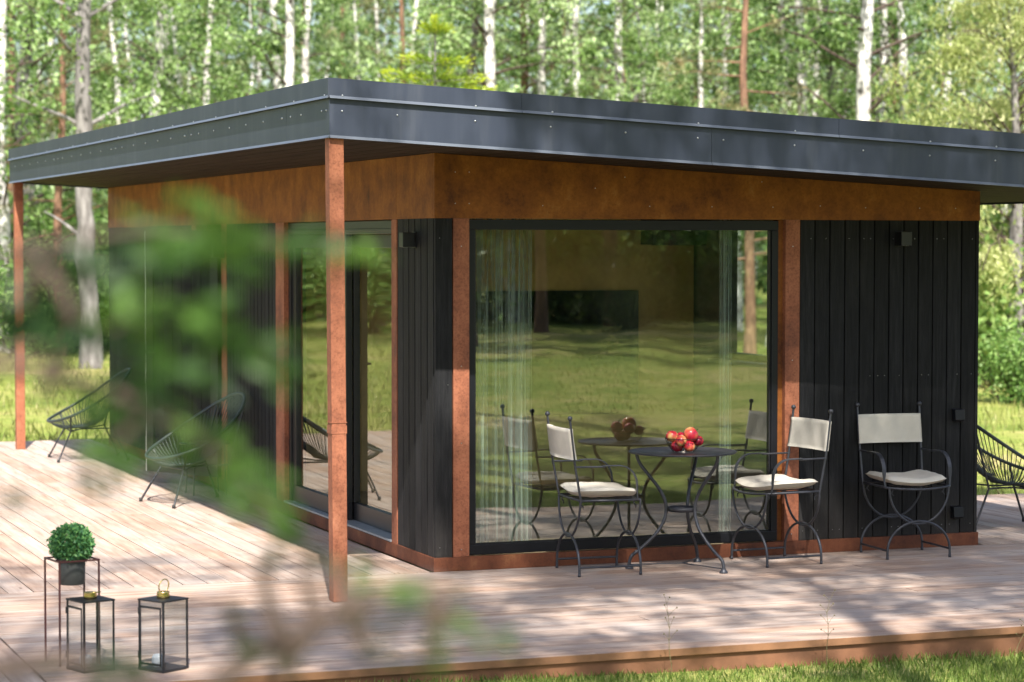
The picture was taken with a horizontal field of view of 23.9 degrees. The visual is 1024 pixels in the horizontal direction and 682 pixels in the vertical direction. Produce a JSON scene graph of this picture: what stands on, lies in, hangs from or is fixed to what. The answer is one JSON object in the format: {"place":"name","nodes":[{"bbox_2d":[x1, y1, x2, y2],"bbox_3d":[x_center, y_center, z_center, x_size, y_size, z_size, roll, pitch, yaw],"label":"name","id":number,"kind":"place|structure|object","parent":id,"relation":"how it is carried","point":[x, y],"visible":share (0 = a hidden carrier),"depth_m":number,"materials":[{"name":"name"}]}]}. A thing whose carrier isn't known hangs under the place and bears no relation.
{"place":"outdoors","nodes":[
{"label":"outdoors","id":0,"kind":"place"},
{"bbox_2d":[0,351,109,441],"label":"grass","id":1,"kind":"structure","parent":0,"point":[33,428],"depth_m":31.76,"materials":[{"name":"green plant"}]},
{"bbox_2d":[0,271,1023,681],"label":"lawn","id":2,"kind":"structure","parent":0,"point":[1016,437],"depth_m":27.71,"materials":[{"name":"green plant"}]},
{"bbox_2d":[5,0,73,223],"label":"pine tree","id":3,"kind":"object","parent":2,"relation":"on","point":[10,185],"visible":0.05,"depth_m":71.91,"materials":[{"name":"green plant"}]},
{"bbox_2d":[0,194,108,351],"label":"bush","id":4,"kind":"object","parent":2,"relation":"on","point":[11,260],"visible":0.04,"depth_m":46.55,"materials":[{"name":"green plant"}]},
{"bbox_2d":[0,227,108,358],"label":"bush","id":5,"kind":"object","parent":2,"relation":"on","point":[3,271],"visible":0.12,"depth_m":46.32,"materials":[{"name":"green plant"}]},
{"bbox_2d":[10,185,108,342],"bbox_3d":[-9.145,-1.649,49.584,5.735,3.975,5.520,1,2,22],"label":"bush","id":6,"kind":"object","parent":2,"relation":"on","point":[104,195],"visible":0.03,"depth_m":49.03,"materials":[{"name":"green plant"}]},
{"bbox_2d":[11,188,108,344],"bbox_3d":[-8.344,-1.448,47.434,6.283,3.688,5.816,-1,3,-27],"label":"bush","id":7,"kind":"object","parent":2,"relation":"on","point":[101,220],"visible":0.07,"depth_m":47.28,"materials":[{"name":"green plant"}]},
{"bbox_2d":[11,186,108,350],"bbox_3d":[-10.755,-1.481,48.146,6.283,3.688,5.816,2,3,39],"label":"bush","id":8,"kind":"object","parent":2,"relation":"on","point":[41,218],"visible":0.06,"depth_m":47.79,"materials":[{"name":"green plant"}]},
{"bbox_2d":[4,0,123,215],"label":"birch tree","id":9,"kind":"object","parent":2,"relation":"on","point":[37,55],"visible":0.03,"depth_m":67.86,"materials":[{"name":"green plant"}]},
{"bbox_2d":[0,0,134,349],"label":"tree","id":10,"kind":"object","parent":2,"relation":"on","point":[57,213],"visible":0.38,"depth_m":45.87,"materials":[{"name":"green plant"}]},
{"bbox_2d":[0,0,136,346],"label":"birch tree","id":11,"kind":"object","parent":2,"relation":"on","point":[5,221],"visible":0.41,"depth_m":46.83,"materials":[{"name":"green plant"}]},
{"bbox_2d":[8,2,149,200],"bbox_3d":[-11.223,-6.520,64.324,4.792,12.320,4.149,-1,3,-27],"label":"birch tree","id":12,"kind":"object","parent":2,"relation":"on","point":[56,69],"visible":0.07,"depth_m":64.05,"materials":[{"name":"green plant"}]},
{"bbox_2d":[4,0,188,226],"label":"grey tree","id":13,"kind":"object","parent":2,"relation":"on","point":[23,90],"visible":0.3,"depth_m":49.61,"materials":[{"name":"green plant"}]},
{"bbox_2d":[0,0,201,368],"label":"old tree","id":14,"kind":"object","parent":2,"relation":"on","point":[83,121],"visible":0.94,"depth_m":41.80,"materials":[{"name":"green plant"}]},
{"bbox_2d":[73,0,185,191],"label":"birch tree","id":15,"kind":"object","parent":2,"relation":"on","point":[98,3],"visible":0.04,"depth_m":62.72,"materials":[{"name":"green plant"}]},
{"bbox_2d":[90,0,185,125],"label":"birch tree","id":16,"kind":"object","parent":2,"relation":"on","point":[110,22],"visible":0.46,"depth_m":49.78,"materials":[{"name":"green plant"}]},
{"bbox_2d":[28,0,253,217],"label":"birch tree","id":17,"kind":"object","parent":2,"relation":"on","point":[157,61],"visible":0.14,"depth_m":51.16,"materials":[{"name":"green plant"}]},
{"bbox_2d":[90,0,193,223],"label":"birch tree","id":18,"kind":"object","parent":2,"relation":"on","point":[141,41],"visible":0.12,"depth_m":57.79,"materials":[{"name":"green plant"}]},
{"bbox_2d":[69,0,247,126],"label":"birch tree","id":19,"kind":"object","parent":2,"relation":"on","point":[124,56],"visible":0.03,"depth_m":60.50,"materials":[{"name":"green plant"}]},
{"bbox_2d":[124,0,232,117],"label":"birch tree","id":20,"kind":"object","parent":2,"relation":"on","point":[190,64],"visible":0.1,"depth_m":59.70,"materials":[{"name":"green plant"}]},
{"bbox_2d":[149,0,241,114],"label":"birch tree","id":21,"kind":"object","parent":2,"relation":"on","point":[174,40],"visible":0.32,"depth_m":56.72,"materials":[{"name":"green plant"}]},
{"bbox_2d":[142,0,270,104],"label":"birch tree","id":22,"kind":"object","parent":2,"relation":"on","point":[187,60],"visible":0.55,"depth_m":52.08,"materials":[{"name":"green plant"}]},
{"bbox_2d":[145,0,297,106],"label":"pine tree","id":23,"kind":"object","parent":2,"relation":"on","point":[227,63],"visible":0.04,"depth_m":65.32,"materials":[{"name":"green plant"}]},
{"bbox_2d":[191,0,268,104],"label":"birch tree","id":24,"kind":"object","parent":2,"relation":"on","point":[225,57],"visible":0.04,"depth_m":61.67,"materials":[{"name":"green plant"}]},
{"bbox_2d":[183,0,299,108],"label":"birch tree","id":25,"kind":"object","parent":2,"relation":"on","point":[264,14],"visible":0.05,"depth_m":68.98,"materials":[{"name":"green plant"}]},
{"bbox_2d":[202,0,284,103],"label":"birch tree","id":26,"kind":"object","parent":2,"relation":"on","point":[246,33],"visible":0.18,"depth_m":57.78,"materials":[{"name":"green plant"}]},
{"bbox_2d":[153,0,359,114],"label":"birch tree","id":27,"kind":"object","parent":2,"relation":"on","point":[292,25],"visible":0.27,"depth_m":47.47,"materials":[{"name":"green plant"}]},
{"bbox_2d":[0,186,531,681],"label":"foreground shrub","id":28,"kind":"object","parent":2,"relation":"on","point":[286,642],"visible":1,"depth_m":2.24,"materials":[{"name":"green plant"}]},
{"bbox_2d":[190,0,341,101],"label":"birch tree","id":29,"kind":"object","parent":2,"relation":"on","point":[282,62],"visible":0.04,"depth_m":60.53,"materials":[{"name":"green plant"}]},
{"bbox_2d":[201,0,342,99],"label":"birch tree","id":30,"kind":"object","parent":2,"relation":"on","point":[276,78],"visible":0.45,"depth_m":59.18,"materials":[{"name":"green plant"}]},
{"bbox_2d":[240,0,371,82],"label":"birch tree","id":31,"kind":"object","parent":2,"relation":"on","point":[305,57],"visible":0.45,"depth_m":54.09,"materials":[{"name":"green plant"}]},
{"bbox_2d":[251,0,367,90],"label":"birch tree","id":32,"kind":"object","parent":2,"relation":"on","point":[262,78],"visible":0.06,"depth_m":76.55,"materials":[{"name":"green plant"}]},
{"bbox_2d":[296,0,372,79],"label":"birch tree","id":33,"kind":"object","parent":2,"relation":"on","point":[337,10],"visible":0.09,"depth_m":70.06,"materials":[{"name":"green plant"}]},
{"bbox_2d":[280,0,391,80],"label":"tree","id":34,"kind":"object","parent":2,"relation":"on","point":[343,10],"visible":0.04,"depth_m":69.28,"materials":[{"name":"green plant"}]},
{"bbox_2d":[299,0,417,84],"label":"birch tree","id":35,"kind":"object","parent":2,"relation":"on","point":[350,26],"visible":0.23,"depth_m":59.23,"materials":[{"name":"green plant"}]},
{"bbox_2d":[309,0,428,84],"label":"birch tree","id":36,"kind":"object","parent":2,"relation":"on","point":[371,17],"visible":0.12,"depth_m":61.68,"materials":[{"name":"green plant"}]},
{"bbox_2d":[316,0,434,80],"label":"birch tree","id":37,"kind":"object","parent":2,"relation":"on","point":[377,25],"visible":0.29,"depth_m":60.90,"materials":[{"name":"green plant"}]},
{"bbox_2d":[346,0,457,82],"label":"birch tree","id":38,"kind":"object","parent":2,"relation":"on","point":[401,12],"visible":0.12,"depth_m":55.81,"materials":[{"name":"green plant"}]},
{"bbox_2d":[342,0,469,87],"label":"birch tree","id":39,"kind":"object","parent":2,"relation":"on","point":[415,20],"visible":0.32,"depth_m":55.55,"materials":[{"name":"green plant"}]},
{"bbox_2d":[382,0,483,82],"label":"birch tree","id":40,"kind":"object","parent":2,"relation":"on","point":[464,39],"visible":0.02,"depth_m":57.91,"materials":[{"name":"green plant"}]},
{"bbox_2d":[378,13,497,90],"bbox_3d":[-1.091,-1.847,33.977,3.332,5.521,3.132,-1,2,-21],"label":"fir sapling","id":41,"kind":"object","parent":2,"relation":"on","point":[435,30],"visible":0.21,"depth_m":33.78,"materials":[{"name":"green plant"}]},
{"bbox_2d":[381,0,548,91],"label":"grey tree","id":42,"kind":"object","parent":2,"relation":"on","point":[473,41],"visible":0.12,"depth_m":55.71,"materials":[{"name":"green plant"}]},
{"bbox_2d":[415,0,563,94],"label":"birch tree","id":43,"kind":"object","parent":2,"relation":"on","point":[534,56],"visible":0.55,"depth_m":50.35,"materials":[{"name":"green plant"}]},
{"bbox_2d":[349,0,650,100],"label":"birch tree","id":44,"kind":"object","parent":2,"relation":"on","point":[489,40],"visible":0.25,"depth_m":49.46,"materials":[{"name":"green plant"}]},
{"bbox_2d":[0,439,1023,681],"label":"deck","id":45,"kind":"structure","parent":2,"relation":"on","point":[752,611],"depth_m":13.58,"materials":[{"name":"brown wood"}]},
{"bbox_2d":[44,556,100,658],"bbox_3d":[-2.095,1.282,11.520,0.204,0.500,0.204,-1,3,-31],"label":"plant stand","id":46,"kind":"object","parent":45,"relation":"on","point":[59,562],"visible":0.77,"depth_m":11.48,"materials":[{"name":"black metal"}]},
{"bbox_2d":[46,521,96,585],"bbox_3d":[-2.092,1.005,11.505,0.241,0.304,0.240,-1,3,-31],"label":"potted ball","id":47,"kind":"object","parent":46,"relation":"on","point":[71,541],"visible":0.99,"depth_m":11.46,"materials":[{"name":"plant"}]},
{"bbox_2d":[46,368,131,462],"bbox_3d":[-3.918,0.673,22.420,0.784,0.842,0.755,-1,2,-19],"label":"cord chair","id":48,"kind":"object","parent":45,"relation":"on","point":[71,425],"visible":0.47,"depth_m":22.31,"materials":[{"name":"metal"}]},
{"bbox_2d":[65,591,114,672],"bbox_3d":[-1.975,1.353,11.322,0.174,0.375,0.168,-2,3,-39],"label":"lantern","id":49,"kind":"object","parent":45,"relation":"on","point":[90,597],"visible":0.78,"depth_m":11.30,"materials":[{"name":"metal"}]},
{"bbox_2d":[138,579,188,672],"bbox_3d":[-1.636,1.326,11.337,0.168,0.427,0.174,2,3,37],"label":"lantern","id":50,"kind":"object","parent":45,"relation":"on","point":[162,597],"visible":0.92,"depth_m":11.31,"materials":[{"name":"metal"}]},
{"bbox_2d":[139,392,245,508],"bbox_3d":[-2.434,0.826,18.641,0.784,0.842,0.755,-1,3,-33],"label":"cord chair","id":51,"kind":"object","parent":45,"relation":"on","point":[175,465],"visible":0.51,"depth_m":18.72,"materials":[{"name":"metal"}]},
{"bbox_2d":[7,78,1023,601],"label":"garden house","id":52,"kind":"structure","parent":45,"relation":"on","point":[379,436],"depth_m":15.75,"materials":[{"name":"black wood"}]},
{"bbox_2d":[145,233,221,476],"bbox_3d":[-2.705,0.096,19.889,0.896,2.000,0.047,2,3,41],"label":"terrace door","id":53,"kind":"structure","parent":52,"relation":"in","point":[187,285],"depth_m":19.87,"materials":[{"name":"glass"}]},
{"bbox_2d":[284,220,391,541],"bbox_3d":[-1.157,0.208,16.669,0.162,2.059,2.554,-1,2,-21],"label":"sliding door","id":54,"kind":"structure","parent":52,"relation":"in","point":[377,522],"depth_m":16.59,"materials":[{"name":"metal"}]},
{"bbox_2d":[399,232,416,247],"bbox_3d":[-0.643,-0.626,14.959,0.092,0.096,0.076,-1,2,-21],"label":"wall lamp","id":55,"kind":"object","parent":52,"relation":"attached to","point":[407,239],"visible":1,"depth_m":14.93,"materials":[{"name":"metal"}]},
{"bbox_2d":[476,290,638,416],"bbox_3d":[0.094,0.099,19.354,1.990,1.000,0.038,-1,2,-21],"label":"black panel","id":56,"kind":"object","parent":52,"relation":"attached to","point":[573,352],"visible":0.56,"depth_m":19.43,"materials":[{"name":"glass"}]},
{"bbox_2d":[469,219,778,554],"bbox_3d":[0.706,0.269,15.179,2.111,2.054,0.077,-1,2,-21],"label":"picture window","id":57,"kind":"structure","parent":52,"relation":"in","point":[770,533],"depth_m":15.17,"materials":[{"name":"black metal"}]},
{"bbox_2d":[640,219,706,244],"bbox_3d":[1.310,-0.921,19.662,0.489,0.285,0.254,-1,2,-21],"label":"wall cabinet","id":58,"kind":"object","parent":52,"relation":"attached to","point":[673,237],"depth_m":19.56,"materials":[{"name":"black"}]},
{"bbox_2d":[708,230,766,367],"bbox_3d":[1.876,-0.365,18.844,0.210,1.110,1.170,-1,2,-21],"label":"rear window","id":59,"kind":"structure","parent":52,"relation":"in","point":[732,354],"depth_m":19.32,"materials":[{"name":"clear glass"}]},
{"bbox_2d":[895,231,911,245],"bbox_3d":[2.544,-0.665,15.730,0.076,0.096,0.092,-1,2,-21],"label":"wall lamp","id":60,"kind":"object","parent":52,"relation":"attached to","point":[903,238],"visible":1,"depth_m":15.69,"materials":[{"name":"metal"}]},
{"bbox_2d":[545,411,641,576],"bbox_3d":[0.503,0.921,14.729,0.525,0.968,0.486,-1,2,-17],"label":"armchair","id":61,"kind":"object","parent":45,"relation":"on","point":[561,442],"visible":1,"depth_m":14.60,"materials":[{"name":"metal"}]},
{"bbox_2d":[625,446,736,573],"bbox_3d":[1.044,1.037,14.892,0.678,0.724,0.667,-1,2,-21],"label":"bistro table","id":62,"kind":"object","parent":45,"relation":"on","point":[667,451],"visible":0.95,"depth_m":14.86,"materials":[{"name":"metal"}]},
{"bbox_2d":[730,405,832,567],"bbox_3d":[1.684,0.903,15.198,0.525,0.968,0.486,-1,3,-25],"label":"armchair","id":63,"kind":"object","parent":45,"relation":"on","point":[811,433],"visible":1,"depth_m":15.18,"materials":[{"name":"metal"}]},
{"bbox_2d":[855,401,951,559],"bbox_3d":[2.520,0.889,15.557,0.486,0.968,0.525,-1,2,-17],"label":"armchair","id":64,"kind":"object","parent":45,"relation":"on","point":[889,427],"visible":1,"depth_m":15.68,"materials":[{"name":"metal"}]},
{"bbox_2d":[977,425,1023,522],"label":"cord chair","id":65,"kind":"object","parent":45,"relation":"on","point":[990,475],"visible":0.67,"depth_m":16.84,"materials":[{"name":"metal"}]},
{"bbox_2d":[5,0,1023,305],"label":"woods","id":66,"kind":"object","parent":2,"relation":"on","point":[761,272],"visible":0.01,"depth_m":83.31,"materials":[{"name":"green plant"}]},
{"bbox_2d":[460,0,592,94],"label":"pine tree","id":67,"kind":"object","parent":2,"relation":"on","point":[524,76],"visible":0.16,"depth_m":53.77,"materials":[{"name":"green plant"}]},
{"bbox_2d":[451,0,603,97],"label":"birch tree","id":68,"kind":"object","parent":2,"relation":"on","point":[504,82],"visible":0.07,"depth_m":69.74,"materials":[{"name":"green plant"}]},
{"bbox_2d":[430,0,678,98],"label":"birch tree","id":69,"kind":"object","parent":2,"relation":"on","point":[541,44],"visible":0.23,"depth_m":51.94,"materials":[{"name":"green plant"}]},
{"bbox_2d":[496,0,639,99],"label":"pine tree","id":70,"kind":"object","parent":2,"relation":"on","point":[563,35],"visible":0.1,"depth_m":60.95,"materials":[{"name":"green plant"}]},
{"bbox_2d":[495,0,646,99],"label":"birch tree","id":71,"kind":"object","parent":2,"relation":"on","point":[581,30],"visible":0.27,"depth_m":58.10,"materials":[{"name":"green plant"}]},
{"bbox_2d":[496,0,663,97],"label":"birch tree","id":72,"kind":"object","parent":2,"relation":"on","point":[628,6],"visible":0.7,"depth_m":52.33,"materials":[{"name":"green plant"}]},
{"bbox_2d":[498,0,706,106],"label":"birch tree","id":73,"kind":"object","parent":2,"relation":"on","point":[619,94],"visible":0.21,"depth_m":52.94,"materials":[{"name":"green plant"}]},
{"bbox_2d":[582,0,684,102],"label":"birch tree","id":74,"kind":"object","parent":2,"relation":"on","point":[623,21],"visible":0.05,"depth_m":64.40,"materials":[{"name":"green plant"}]},
{"bbox_2d":[580,0,691,97],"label":"pine tree","id":75,"kind":"object","parent":2,"relation":"on","point":[597,17],"visible":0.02,"depth_m":71.43,"materials":[{"name":"green plant"}]},
{"bbox_2d":[596,0,696,104],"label":"grey tree","id":76,"kind":"object","parent":2,"relation":"on","point":[636,95],"visible":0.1,"depth_m":59.75,"materials":[{"name":"green plant"}]},
{"bbox_2d":[600,0,694,103],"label":"birch tree","id":77,"kind":"object","parent":2,"relation":"on","point":[650,45],"visible":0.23,"depth_m":59.88,"materials":[{"name":"green plant"}]},
{"bbox_2d":[605,0,721,107],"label":"birch tree","id":78,"kind":"object","parent":2,"relation":"on","point":[637,47],"visible":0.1,"depth_m":59.86,"materials":[{"name":"green plant"}]},
{"bbox_2d":[341,648,1023,681],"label":"grass","id":79,"kind":"structure","parent":2,"relation":"on","point":[983,661],"depth_m":11.91,"materials":[{"name":"green plant"}]},
{"bbox_2d":[626,0,766,279],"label":"birch tree","id":80,"kind":"object","parent":2,"relation":"on","point":[699,20],"visible":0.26,"depth_m":51.67,"materials":[{"name":"green plant"}]},
{"bbox_2d":[640,0,779,331],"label":"birch tree","id":81,"kind":"object","parent":2,"relation":"on","point":[740,323],"visible":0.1,"depth_m":57.92,"materials":[{"name":"green plant"}]},
{"bbox_2d":[647,0,788,112],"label":"birch tree","id":82,"kind":"object","parent":2,"relation":"on","point":[705,70],"visible":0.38,"depth_m":55.17,"materials":[{"name":"green plant"}]},
{"bbox_2d":[670,1,796,261],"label":"birch tree","id":83,"kind":"object","parent":2,"relation":"on","point":[704,38],"visible":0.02,"depth_m":62.24,"materials":[{"name":"green plant"}]},
{"bbox_2d":[654,0,823,353],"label":"pine tree","id":84,"kind":"object","parent":2,"relation":"on","point":[750,337],"visible":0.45,"depth_m":44.93,"materials":[{"name":"green plant"}]},
{"bbox_2d":[704,2,777,286],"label":"birch tree","id":85,"kind":"object","parent":2,"relation":"on","point":[756,248],"visible":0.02,"depth_m":79.16,"materials":[{"name":"green plant"}]},
{"bbox_2d":[674,0,896,119],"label":"birch tree","id":86,"kind":"object","parent":2,"relation":"on","point":[720,36],"visible":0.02,"depth_m":61.69,"materials":[{"name":"green plant"}]},
{"bbox_2d":[665,0,929,119],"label":"birch tree","id":87,"kind":"object","parent":2,"relation":"on","point":[799,75],"visible":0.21,"depth_m":49.69,"materials":[{"name":"green plant"}]},
{"bbox_2d":[756,0,850,346],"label":"birch tree","id":88,"kind":"object","parent":2,"relation":"on","point":[785,46],"visible":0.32,"depth_m":49.55,"materials":[{"name":"green plant"}]},
{"bbox_2d":[737,0,876,116],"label":"birch tree","id":89,"kind":"object","parent":2,"relation":"on","point":[815,67],"visible":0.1,"depth_m":57.12,"materials":[{"name":"green plant"}]},
{"bbox_2d":[756,0,897,236],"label":"birch tree","id":90,"kind":"object","parent":2,"relation":"on","point":[806,22],"depth_m":67.18,"materials":[{"name":"green plant"}]},
{"bbox_2d":[728,0,944,121],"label":"tree","id":91,"kind":"object","parent":2,"relation":"on","point":[821,76],"visible":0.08,"depth_m":51.75,"materials":[{"name":"green plant"}]},
{"bbox_2d":[695,0,1016,126],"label":"birch tree","id":92,"kind":"object","parent":2,"relation":"on","point":[864,100],"visible":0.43,"depth_m":45.57,"materials":[{"name":"green plant"}]},
{"bbox_2d":[812,0,956,118],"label":"birch tree","id":93,"kind":"object","parent":2,"relation":"on","point":[828,83],"visible":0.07,"depth_m":51.45,"materials":[{"name":"green plant"}]},
{"bbox_2d":[762,0,1018,127],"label":"birch tree","id":94,"kind":"object","parent":2,"relation":"on","point":[885,41],"visible":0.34,"depth_m":47.66,"materials":[{"name":"green plant"}]},
{"bbox_2d":[776,0,1022,216],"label":"birch tree","id":95,"kind":"object","parent":2,"relation":"on","point":[839,102],"visible":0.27,"depth_m":47.72,"materials":[{"name":"green plant"}]},
{"bbox_2d":[871,27,933,122],"bbox_3d":[9.332,-3.762,56.018,2.740,7.496,2.660,0,2,5],"label":"birch tree","id":96,"kind":"object","parent":2,"relation":"on","point":[915,60],"visible":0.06,"depth_m":55.68,"materials":[{"name":"green plant"}]},
{"bbox_2d":[855,0,1023,124],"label":"birch tree","id":97,"kind":"object","parent":2,"relation":"on","point":[948,82],"visible":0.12,"depth_m":52.05,"materials":[{"name":"green plant"}]},
{"bbox_2d":[897,1,989,119],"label":"birch tree","id":98,"kind":"object","parent":2,"relation":"on","point":[966,85],"visible":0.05,"depth_m":66.53,"materials":[{"name":"green plant"}]},
{"bbox_2d":[867,0,1023,380],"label":"willow tree","id":99,"kind":"object","parent":2,"relation":"on","point":[1003,258],"visible":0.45,"depth_m":37.80,"materials":[{"name":"green plant"}]},
{"bbox_2d":[891,2,1007,233],"bbox_3d":[10.643,-6.377,59.969,3.902,12.544,4.025,-2,3,-35],"label":"pine tree","id":100,"kind":"object","parent":2,"relation":"on","point":[972,76],"visible":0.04,"depth_m":60.00,"materials":[{"name":"green plant"}]},
{"bbox_2d":[954,0,1023,228],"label":"birch tree","id":101,"kind":"object","parent":2,"relation":"on","point":[1001,89],"visible":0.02,"depth_m":62.73,"materials":[{"name":"green plant"}]},
{"bbox_2d":[955,1,1023,313],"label":"willow tree","id":102,"kind":"object","parent":2,"relation":"on","point":[992,233],"visible":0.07,"depth_m":40.11,"materials":[{"name":"green plant"}]},
{"bbox_2d":[978,310,1023,408],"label":"bush","id":103,"kind":"object","parent":2,"relation":"on","point":[1010,366],"visible":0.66,"depth_m":32.86,"materials":[{"name":"green plant"}]},
{"bbox_2d":[978,218,1023,386],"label":"bush","id":104,"kind":"object","parent":2,"relation":"on","point":[991,319],"visible":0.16,"depth_m":37.18,"materials":[{"name":"green plant"}]},
{"bbox_2d":[979,204,1023,372],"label":"bush","id":105,"kind":"object","parent":2,"relation":"on","point":[998,218],"visible":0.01,"depth_m":40.21,"materials":[{"name":"green plant"}]},
{"bbox_2d":[4,0,1023,254],"label":"sky","id":106,"kind":"structure","parent":0,"point":[605,2],"materials":[{"name":"white"}]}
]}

